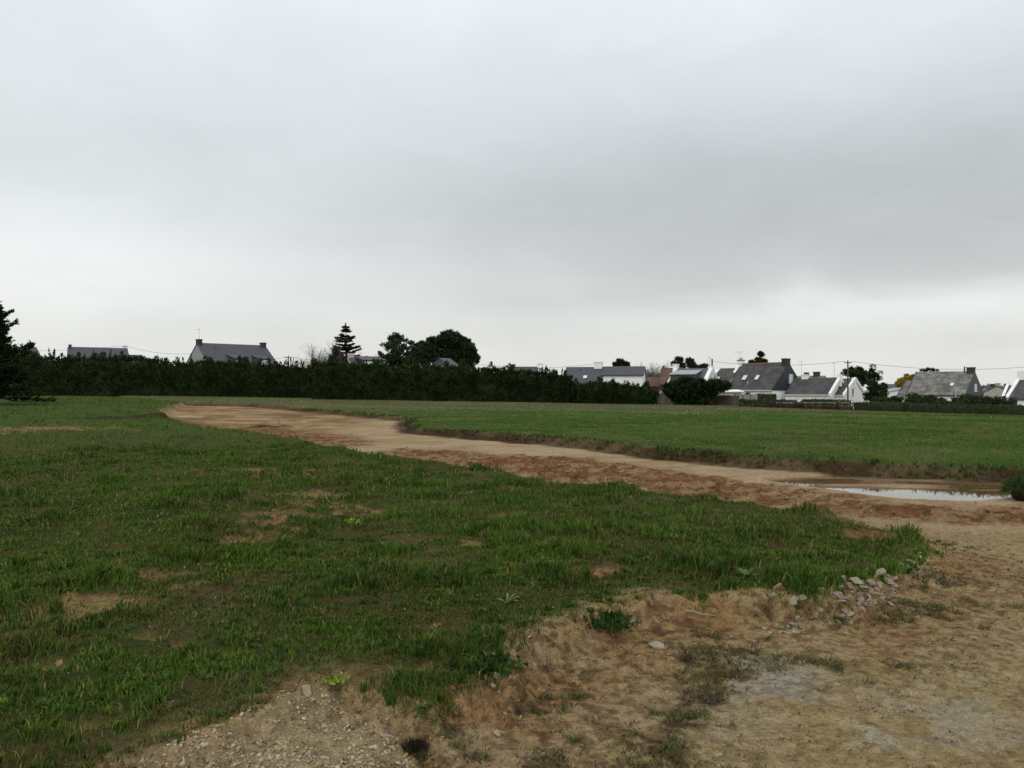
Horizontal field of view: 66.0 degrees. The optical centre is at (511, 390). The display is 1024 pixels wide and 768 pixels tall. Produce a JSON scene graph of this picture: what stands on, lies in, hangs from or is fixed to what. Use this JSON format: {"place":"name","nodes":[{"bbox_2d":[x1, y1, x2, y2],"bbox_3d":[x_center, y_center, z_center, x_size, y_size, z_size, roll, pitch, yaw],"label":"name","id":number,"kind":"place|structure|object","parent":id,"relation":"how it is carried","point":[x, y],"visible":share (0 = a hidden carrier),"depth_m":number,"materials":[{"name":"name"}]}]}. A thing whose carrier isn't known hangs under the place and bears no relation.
{"place":"outdoors","nodes":[
{"label":"outdoors","id":0,"kind":"place"},
{"bbox_2d":[0,396,634,451],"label":"grass","id":1,"kind":"structure","parent":0,"point":[116,411],"depth_m":31.77,"materials":[{"name":"green plant"}]},
{"bbox_2d":[0,391,1023,767],"bbox_3d":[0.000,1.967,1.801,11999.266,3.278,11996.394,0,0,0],"label":"ground","id":2,"kind":"structure","parent":0,"point":[474,703],"depth_m":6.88,"materials":[{"name":"plant"}]},
{"bbox_2d":[0,694,11,703],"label":"weed","id":3,"kind":"object","parent":2,"relation":"on","point":[1,698],"visible":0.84,"depth_m":3.67,"materials":[{"name":"green plant"}]},
{"bbox_2d":[0,301,56,402],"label":"cypress tree","id":4,"kind":"object","parent":2,"relation":"on","point":[11,358],"visible":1,"depth_m":53.90,"materials":[{"name":"green plant"}]},
{"bbox_2d":[17,347,39,355],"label":"house","id":5,"kind":"structure","parent":2,"relation":"on","point":[34,349],"depth_m":127.99,"materials":[{"name":"stone"}]},
{"bbox_2d":[67,344,138,362],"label":"house","id":6,"kind":"structure","parent":2,"relation":"on","point":[87,351],"depth_m":130.78,"materials":[{"name":"stone"}]},
{"bbox_2d":[15,348,315,397],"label":"hedge","id":7,"kind":"object","parent":2,"relation":"on","point":[102,375],"visible":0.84,"depth_m":94.20,"materials":[{"name":"green plant"}]},
{"bbox_2d":[187,339,277,366],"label":"house","id":8,"kind":"structure","parent":2,"relation":"on","point":[221,352],"depth_m":108.00,"materials":[{"name":"stone"}]},
{"bbox_2d":[301,685,311,695],"bbox_3d":[-0.980,1.431,3.749,0.043,0.052,0.052,0,0,-28],"label":"stone","id":9,"kind":"object","parent":2,"relation":"on","point":[306,689],"visible":0.98,"depth_m":3.75,"materials":[{"name":"stone"}]},
{"bbox_2d":[291,340,344,367],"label":"bare tree","id":10,"kind":"object","parent":2,"relation":"on","point":[322,358],"visible":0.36,"depth_m":106.96,"materials":[{"name":"grey plant"}]},
{"bbox_2d":[327,347,339,361],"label":"tree","id":11,"kind":"object","parent":2,"relation":"on","point":[335,351],"visible":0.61,"depth_m":105.74,"materials":[{"name":"green plant"}]},
{"bbox_2d":[324,674,349,684],"bbox_3d":[-0.878,1.438,3.941,0.134,0.066,0.122,0,0,44],"label":"weed","id":12,"kind":"object","parent":2,"relation":"on","point":[332,680],"visible":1,"depth_m":3.93,"materials":[{"name":"green plant"}]},
{"bbox_2d":[332,323,361,362],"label":"conifer tree","id":13,"kind":"object","parent":2,"relation":"on","point":[345,339],"visible":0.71,"depth_m":119.43,"materials":[{"name":"green plant"}]},
{"bbox_2d":[338,517,361,524],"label":"weed","id":14,"kind":"object","parent":2,"relation":"on","point":[350,520],"visible":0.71,"depth_m":9.10,"materials":[{"name":"green plant"}]},
{"bbox_2d":[347,353,386,363],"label":"house","id":15,"kind":"structure","parent":2,"relation":"on","point":[351,358],"depth_m":104.38,"materials":[{"name":"stone"}]},
{"bbox_2d":[377,332,424,366],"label":"tree","id":16,"kind":"object","parent":2,"relation":"on","point":[397,347],"visible":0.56,"depth_m":107.46,"materials":[{"name":"green plant"}]},
{"bbox_2d":[406,340,439,366],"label":"tree","id":17,"kind":"object","parent":2,"relation":"on","point":[427,350],"visible":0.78,"depth_m":105.42,"materials":[{"name":"green plant"}]},
{"bbox_2d":[6,445,841,701],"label":"pebbles","id":18,"kind":"object","parent":2,"relation":"on","point":[321,608],"visible":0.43,"depth_m":5.20,"materials":[{"name":"grey stone"}]},
{"bbox_2d":[414,699,434,707],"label":"leafy plant","id":19,"kind":"object","parent":2,"relation":"on","point":[426,704],"visible":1,"depth_m":3.70,"materials":[{"name":"green plant"}]},
{"bbox_2d":[4,493,876,670],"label":"clods","id":20,"kind":"object","parent":2,"relation":"on","point":[434,624],"visible":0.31,"depth_m":5.67,"materials":[{"name":"brown soil"}]},
{"bbox_2d":[309,353,578,402],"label":"hedge","id":21,"kind":"object","parent":2,"relation":"on","point":[375,379],"visible":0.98,"depth_m":85.90,"materials":[{"name":"green plant"}]},
{"bbox_2d":[432,358,457,368],"bbox_3d":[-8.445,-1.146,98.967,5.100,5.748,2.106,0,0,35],"label":"house","id":22,"kind":"structure","parent":2,"relation":"on","point":[440,361],"depth_m":98.41,"materials":[{"name":"stone"}]},
{"bbox_2d":[426,328,480,367],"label":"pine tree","id":23,"kind":"object","parent":2,"relation":"on","point":[455,346],"visible":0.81,"depth_m":107.14,"materials":[{"name":"green plant"}]},
{"bbox_2d":[444,651,527,679],"bbox_3d":[-0.142,1.438,4.177,0.415,0.098,0.346,0,0,-39],"label":"weed","id":24,"kind":"object","parent":2,"relation":"on","point":[501,659],"visible":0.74,"depth_m":4.13,"materials":[{"name":"green plant"}]},
{"bbox_2d":[498,593,518,602],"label":"leafy plant","id":25,"kind":"object","parent":2,"relation":"on","point":[507,596],"visible":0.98,"depth_m":5.42,"materials":[{"name":"green plant"}]},
{"bbox_2d":[509,363,542,375],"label":"house","id":26,"kind":"structure","parent":2,"relation":"on","point":[539,365],"depth_m":117.31,"materials":[{"name":"stone"}]},
{"bbox_2d":[136,396,1023,479],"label":"grass","id":27,"kind":"structure","parent":2,"relation":"on","point":[880,419],"depth_m":36.82,"materials":[{"name":"green plant"}]},
{"bbox_2d":[565,362,646,386],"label":"house","id":28,"kind":"structure","parent":2,"relation":"on","point":[621,374],"depth_m":103.44,"materials":[{"name":"stone"}]},
{"bbox_2d":[576,376,659,404],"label":"hedge","id":29,"kind":"object","parent":2,"relation":"on","point":[612,391],"visible":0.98,"depth_m":84.00,"materials":[{"name":"green plant"}]},
{"bbox_2d":[612,358,630,365],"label":"tree","id":30,"kind":"object","parent":2,"relation":"on","point":[620,362],"visible":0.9,"depth_m":127.74,"materials":[{"name":"green plant"}]},
{"bbox_2d":[639,362,656,377],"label":"bare tree","id":31,"kind":"object","parent":2,"relation":"on","point":[650,374],"visible":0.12,"depth_m":121.41,"materials":[{"name":"plant"}]},
{"bbox_2d":[647,377,659,389],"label":"garage","id":32,"kind":"structure","parent":2,"relation":"on","point":[654,382],"depth_m":112.86,"materials":[{"name":"brown tile"}]},
{"bbox_2d":[646,360,671,376],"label":"bare tree","id":33,"kind":"object","parent":2,"relation":"on","point":[655,374],"visible":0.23,"depth_m":123.47,"materials":[{"name":"grey plant"}]},
{"bbox_2d":[659,366,672,388],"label":"house","id":34,"kind":"structure","parent":2,"relation":"on","point":[665,375],"depth_m":110.82,"materials":[{"name":"brown tile"}]},
{"bbox_2d":[670,356,686,367],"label":"tree","id":35,"kind":"object","parent":2,"relation":"on","point":[679,359],"visible":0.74,"depth_m":121.59,"materials":[{"name":"green plant"}]},
{"bbox_2d":[685,356,696,367],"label":"pine tree","id":36,"kind":"object","parent":2,"relation":"on","point":[690,362],"visible":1,"depth_m":123.68,"materials":[{"name":"green plant"}]},
{"bbox_2d":[667,357,717,382],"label":"house","id":37,"kind":"structure","parent":2,"relation":"on","point":[709,372],"depth_m":98.13,"materials":[{"name":"stone"}]},
{"bbox_2d":[660,375,732,404],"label":"bush","id":38,"kind":"object","parent":2,"relation":"on","point":[686,390],"visible":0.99,"depth_m":82.82,"materials":[{"name":"green plant"}]},
{"bbox_2d":[657,393,738,405],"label":"wooden fence","id":39,"kind":"object","parent":2,"relation":"on","point":[726,400],"visible":0.25,"depth_m":85.23,"materials":[{"name":"brown wood"}]},
{"bbox_2d":[694,362,708,367],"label":"tree","id":40,"kind":"object","parent":2,"relation":"on","point":[703,365],"visible":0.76,"depth_m":125.49,"materials":[{"name":"green plant"}]},
{"bbox_2d":[715,367,737,381],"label":"house","id":41,"kind":"structure","parent":2,"relation":"on","point":[726,374],"depth_m":115.12,"materials":[{"name":"stone"}]},
{"bbox_2d":[718,390,744,395],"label":"shed","id":42,"kind":"structure","parent":2,"relation":"on","point":[731,392],"depth_m":93.00,"materials":[{"name":"white"}]},
{"bbox_2d":[735,393,757,399],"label":"panel fence","id":43,"kind":"object","parent":2,"relation":"on","point":[750,396],"visible":0.22,"depth_m":92.96,"materials":[{"name":"concrete"}]},
{"bbox_2d":[735,567,760,577],"bbox_3d":[1.843,1.439,6.189,0.197,0.087,0.246,0,0,35],"label":"leafy plant","id":44,"kind":"object","parent":2,"relation":"on","point":[745,572],"visible":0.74,"depth_m":6.22,"materials":[{"name":"green plant"}]},
{"bbox_2d":[748,351,767,362],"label":"tree","id":45,"kind":"object","parent":2,"relation":"on","point":[760,359],"visible":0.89,"depth_m":127.69,"materials":[{"name":"green plant"}]},
{"bbox_2d":[739,398,778,404],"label":"hedge","id":46,"kind":"object","parent":2,"relation":"on","point":[757,401],"visible":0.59,"depth_m":85.58,"materials":[{"name":"green plant"}]},
{"bbox_2d":[731,358,797,399],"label":"house","id":47,"kind":"structure","parent":2,"relation":"on","point":[777,378],"depth_m":109.40,"materials":[{"name":"stone"}]},
{"bbox_2d":[757,393,778,399],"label":"hedge","id":48,"kind":"object","parent":2,"relation":"on","point":[771,396],"visible":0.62,"depth_m":89.54,"materials":[{"name":"green plant"}]},
{"bbox_2d":[772,583,785,590],"bbox_3d":[1.963,1.494,5.850,0.154,0.140,0.094,0,0,0],"label":"stone","id":49,"kind":"object","parent":2,"relation":"on","point":[780,586],"visible":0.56,"depth_m":5.81,"materials":[{"name":"beige stone"}]},
{"bbox_2d":[776,399,796,404],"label":"hedge","id":50,"kind":"object","parent":2,"relation":"on","point":[788,400],"visible":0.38,"depth_m":85.60,"materials":[{"name":"green plant"}]},
{"bbox_2d":[789,595,796,605],"bbox_3d":[1.961,1.475,5.496,0.053,0.089,0.048,0,0,35],"label":"stone","id":51,"kind":"object","parent":2,"relation":"on","point":[793,601],"visible":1,"depth_m":5.49,"materials":[{"name":"stone"}]},
{"bbox_2d":[738,399,855,409],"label":"hedge","id":52,"kind":"object","parent":2,"relation":"on","point":[800,404],"visible":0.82,"depth_m":78.39,"materials":[{"name":"green plant"}]},
{"bbox_2d":[799,595,807,599],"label":"stone","id":53,"kind":"object","parent":2,"relation":"on","point":[802,597],"visible":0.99,"depth_m":5.54,"materials":[{"name":"beige stone"}]},
{"bbox_2d":[797,372,825,377],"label":"house","id":54,"kind":"structure","parent":2,"relation":"on","point":[816,374],"depth_m":149.04,"materials":[{"name":"stone"}]},
{"bbox_2d":[776,401,849,405],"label":"rail fence","id":55,"kind":"object","parent":2,"relation":"on","point":[819,402],"visible":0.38,"depth_m":81.94,"materials":[{"name":"brown wood"}]},
{"bbox_2d":[784,363,843,401],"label":"house","id":56,"kind":"structure","parent":2,"relation":"on","point":[805,386],"depth_m":105.31,"materials":[{"name":"stone"}]},
{"bbox_2d":[803,398,851,405],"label":"hedge","id":57,"kind":"object","parent":2,"relation":"on","point":[822,400],"visible":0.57,"depth_m":85.59,"materials":[{"name":"green plant"}]},
{"bbox_2d":[832,592,841,598],"bbox_3d":[2.327,1.476,5.631,0.069,0.062,0.070,0,0,42],"label":"stone","id":58,"kind":"object","parent":2,"relation":"on","point":[837,594],"visible":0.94,"depth_m":5.62,"materials":[{"name":"beige stone"}]},
{"bbox_2d":[844,361,851,399],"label":"utility pole","id":59,"kind":"object","parent":2,"relation":"on","point":[847,362],"visible":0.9,"depth_m":96.94,"materials":[{"name":"brown wood"}]},
{"bbox_2d":[852,361,1020,369],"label":"power line","id":60,"kind":"object","parent":59,"relation":"attached to","point":[951,369],"visible":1,"depth_m":94.81,"materials":[{"name":"black metal"}]},
{"bbox_2d":[846,594,852,600],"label":"stone","id":61,"kind":"object","parent":2,"relation":"on","point":[849,597],"visible":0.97,"depth_m":5.64,"materials":[{"name":"beige stone"}]},
{"bbox_2d":[846,582,853,589],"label":"stone","id":62,"kind":"object","parent":2,"relation":"on","point":[849,585],"visible":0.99,"depth_m":5.82,"materials":[{"name":"beige stone"}]},
{"bbox_2d":[834,377,868,408],"bbox_3d":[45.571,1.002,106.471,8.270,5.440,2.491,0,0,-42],"label":"house","id":63,"kind":"structure","parent":2,"relation":"on","point":[856,390],"depth_m":104.85,"materials":[{"name":"paint"}]},
{"bbox_2d":[840,365,868,386],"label":"pine tree","id":64,"kind":"object","parent":2,"relation":"on","point":[860,372],"visible":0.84,"depth_m":111.40,"materials":[{"name":"green plant"}]},
{"bbox_2d":[849,577,863,583],"bbox_3d":[2.591,1.437,5.936,0.103,0.056,0.081,0,0,0],"label":"stone","id":65,"kind":"object","parent":2,"relation":"on","point":[854,580],"visible":0.99,"depth_m":5.92,"materials":[{"name":"stone"}]},
{"bbox_2d":[866,580,875,585],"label":"stone","id":66,"kind":"object","parent":2,"relation":"on","point":[870,583],"visible":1,"depth_m":5.91,"materials":[{"name":"beige stone"}]},
{"bbox_2d":[862,367,884,401],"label":"tree","id":67,"kind":"object","parent":2,"relation":"on","point":[874,388],"visible":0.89,"depth_m":97.71,"materials":[{"name":"green plant"}]},
{"bbox_2d":[869,364,883,395],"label":"tree","id":68,"kind":"object","parent":2,"relation":"on","point":[872,365],"visible":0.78,"depth_m":98.89,"materials":[{"name":"green plant"}]},
{"bbox_2d":[852,401,908,411],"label":"hedge","id":69,"kind":"object","parent":2,"relation":"on","point":[884,406],"visible":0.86,"depth_m":77.44,"materials":[{"name":"green plant"}]},
{"bbox_2d":[876,568,885,575],"bbox_3d":[2.967,1.475,6.369,0.097,0.084,0.083,0,0,9],"label":"stone","id":70,"kind":"object","parent":2,"relation":"on","point":[883,570],"visible":0.63,"depth_m":6.33,"materials":[{"name":"stone"}]},
{"bbox_2d":[880,382,888,396],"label":"tree","id":71,"kind":"object","parent":2,"relation":"on","point":[884,386],"visible":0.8,"depth_m":103.54,"materials":[{"name":"green plant"}]},
{"bbox_2d":[871,395,904,402],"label":"shrub","id":72,"kind":"object","parent":2,"relation":"on","point":[892,399],"visible":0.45,"depth_m":81.67,"materials":[{"name":"green plant"}]},
{"bbox_2d":[887,388,899,396],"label":"outbuilding","id":73,"kind":"structure","parent":2,"relation":"on","point":[893,391],"depth_m":114.00,"materials":[{"name":"paint"}]},
{"bbox_2d":[894,374,913,387],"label":"mimosa tree","id":74,"kind":"object","parent":2,"relation":"on","point":[899,382],"visible":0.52,"depth_m":121.68,"materials":[{"name":"yellow plant"}]},
{"bbox_2d":[897,380,911,401],"bbox_3d":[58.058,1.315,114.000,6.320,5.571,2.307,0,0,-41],"label":"house","id":75,"kind":"structure","parent":2,"relation":"on","point":[903,388],"depth_m":113.41,"materials":[{"name":"stone"}]},
{"bbox_2d":[900,564,920,573],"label":"leafy plant","id":76,"kind":"object","parent":2,"relation":"on","point":[909,570],"visible":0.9,"depth_m":6.64,"materials":[{"name":"green plant"}]},
{"bbox_2d":[903,392,938,410],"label":"shrub","id":77,"kind":"object","parent":2,"relation":"on","point":[915,397],"visible":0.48,"depth_m":81.47,"materials":[{"name":"green plant"}]},
{"bbox_2d":[919,367,938,371],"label":"pine tree","id":78,"kind":"object","parent":2,"relation":"on","point":[929,369],"visible":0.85,"depth_m":129.74,"materials":[{"name":"green plant"}]},
{"bbox_2d":[935,397,951,403],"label":"shrub","id":79,"kind":"object","parent":2,"relation":"on","point":[942,400],"visible":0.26,"depth_m":81.74,"materials":[{"name":"green plant"}]},
{"bbox_2d":[905,367,983,400],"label":"house","id":80,"kind":"structure","parent":2,"relation":"on","point":[940,384],"depth_m":108.10,"materials":[{"name":"stone"}]},
{"bbox_2d":[906,402,1023,415],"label":"hedge","id":81,"kind":"object","parent":2,"relation":"on","point":[988,409],"visible":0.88,"depth_m":74.19,"materials":[{"name":"green plant"}]},
{"bbox_2d":[950,393,994,404],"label":"shrub","id":82,"kind":"object","parent":2,"relation":"on","point":[967,399],"visible":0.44,"depth_m":79.34,"materials":[{"name":"green plant"}]},
{"bbox_2d":[982,384,994,391],"bbox_3d":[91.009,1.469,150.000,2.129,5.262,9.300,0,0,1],"label":"house","id":83,"kind":"structure","parent":2,"relation":"on","point":[984,388],"depth_m":149.71,"materials":[{"name":"stone"}]},
{"bbox_2d":[984,383,1009,398],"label":"house","id":84,"kind":"structure","parent":2,"relation":"on","point":[996,390],"depth_m":131.38,"materials":[{"name":"paint"}]},
{"bbox_2d":[990,396,1016,404],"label":"shrub","id":85,"kind":"object","parent":2,"relation":"on","point":[999,400],"visible":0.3,"depth_m":79.56,"materials":[{"name":"green plant"}]},
{"bbox_2d":[1002,384,1011,396],"bbox_3d":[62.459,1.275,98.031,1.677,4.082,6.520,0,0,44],"label":"house","id":86,"kind":"structure","parent":2,"relation":"on","point":[1006,389],"depth_m":97.63,"materials":[{"name":"paint"}]},
{"bbox_2d":[1006,371,1023,405],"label":"house","id":87,"kind":"structure","parent":2,"relation":"on","point":[1016,390],"depth_m":92.29,"materials":[{"name":"paint"}]},
{"bbox_2d":[0,439,1023,555],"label":"grass","id":88,"kind":"structure","parent":0,"point":[106,479],"depth_m":11.23,"materials":[{"name":"green plant"}]},
{"bbox_2d":[0,0,1023,390],"label":"sky","id":89,"kind":"structure","parent":0,"point":[560,184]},
{"bbox_2d":[161,402,1023,767],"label":"dirt track","id":90,"kind":"structure","parent":0,"point":[977,714],"depth_m":4.55,"materials":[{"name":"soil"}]},
{"bbox_2d":[124,680,416,767],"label":"gravel","id":91,"kind":"structure","parent":90,"relation":"on","point":[285,747],"depth_m":3.31,"materials":[{"name":"beige gravel"}]},
{"bbox_2d":[383,734,393,739],"bbox_3d":[-0.559,1.573,3.558,0.055,0.044,0.044,0,0,0],"label":"stone","id":92,"kind":"object","parent":90,"relation":"on","point":[389,736],"visible":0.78,"depth_m":3.54,"materials":[{"name":"stone"}]},
{"bbox_2d":[401,733,431,758],"bbox_3d":[-0.429,1.565,3.466,0.175,0.102,0.216,0,0,41],"label":"weed","id":93,"kind":"object","parent":90,"relation":"on","point":[414,744],"visible":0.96,"depth_m":3.45,"materials":[{"name":"plant"}]},
{"bbox_2d":[493,730,500,735],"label":"stone","id":94,"kind":"object","parent":90,"relation":"on","point":[497,732],"visible":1,"depth_m":3.64,"materials":[{"name":"stone"}]},
{"bbox_2d":[511,705,528,716],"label":"weed","id":95,"kind":"object","parent":90,"relation":"on","point":[518,712],"visible":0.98,"depth_m":3.86,"materials":[{"name":"green plant"}]},
{"bbox_2d":[65,519,1001,767],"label":"clods","id":96,"kind":"object","parent":90,"relation":"on","point":[577,720],"visible":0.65,"depth_m":4.60,"materials":[{"name":"brown soil"}]},
{"bbox_2d":[89,485,1023,767],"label":"bank weeds","id":97,"kind":"object","parent":90,"relation":"on","point":[665,751],"visible":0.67,"depth_m":4.17,"materials":[{"name":"green plant"}]},
{"bbox_2d":[574,607,642,632],"bbox_3d":[0.539,1.496,5.122,0.624,0.158,0.487,0,0,0],"label":"weed","id":98,"kind":"object","parent":90,"relation":"on","point":[611,620],"visible":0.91,"depth_m":5.04,"materials":[{"name":"green plant"}]},
{"bbox_2d":[276,485,1023,767],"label":"seedlings","id":99,"kind":"object","parent":90,"relation":"on","point":[782,738],"visible":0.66,"depth_m":4.26,"materials":[{"name":"green plant"}]},
{"bbox_2d":[648,641,664,648],"bbox_3d":[0.891,1.583,4.873,0.099,0.045,0.078,0,0,0],"label":"stone","id":100,"kind":"object","parent":90,"relation":"on","point":[656,644],"visible":0.99,"depth_m":4.86,"materials":[{"name":"stone"}]},
{"bbox_2d":[303,408,1023,481],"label":"bank grass","id":101,"kind":"structure","parent":90,"relation":"on","point":[693,450],"depth_m":21.36,"materials":[{"name":"green plant"}]},
{"bbox_2d":[324,438,1023,524],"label":"clods","id":102,"kind":"object","parent":90,"relation":"on","point":[987,510],"visible":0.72,"depth_m":15.05,"materials":[{"name":"brown soil"}]},
{"bbox_2d":[669,649,702,664],"bbox_3d":[1.018,1.569,4.604,0.210,0.134,0.198,0,0,-39],"label":"weed","id":103,"kind":"object","parent":90,"relation":"on","point":[685,656],"visible":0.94,"depth_m":4.60,"materials":[{"name":"green plant"}]},
{"bbox_2d":[685,610,715,615],"bbox_3d":[1.306,1.545,5.451,0.223,0.052,0.040,0,0,0],"label":"stick","id":104,"kind":"object","parent":90,"relation":"on","point":[693,611],"visible":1,"depth_m":5.44,"materials":[{"name":"brown wood"}]},
{"bbox_2d":[668,681,733,709],"bbox_3d":[0.981,1.572,4.062,0.267,0.125,0.328,0,0,-27],"label":"weed","id":105,"kind":"object","parent":90,"relation":"on","point":[706,700],"visible":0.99,"depth_m":4.03,"materials":[{"name":"green plant"}]},
{"bbox_2d":[829,614,854,622],"bbox_3d":[2.241,1.557,5.372,0.199,0.054,0.143,0,0,27],"label":"weed","id":106,"kind":"object","parent":90,"relation":"on","point":[837,617],"visible":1,"depth_m":5.36,"materials":[{"name":"green plant"}]},
{"bbox_2d":[770,475,1010,500],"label":"puddle","id":107,"kind":"object","parent":90,"relation":"on","point":[961,492],"visible":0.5,"depth_m":15.70,"materials":[{"name":"liquid"}]},
{"bbox_2d":[997,470,1023,500],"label":"bush","id":108,"kind":"object","parent":90,"relation":"on","point":[1014,487],"visible":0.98,"depth_m":13.96,"materials":[{"name":"green plant"}]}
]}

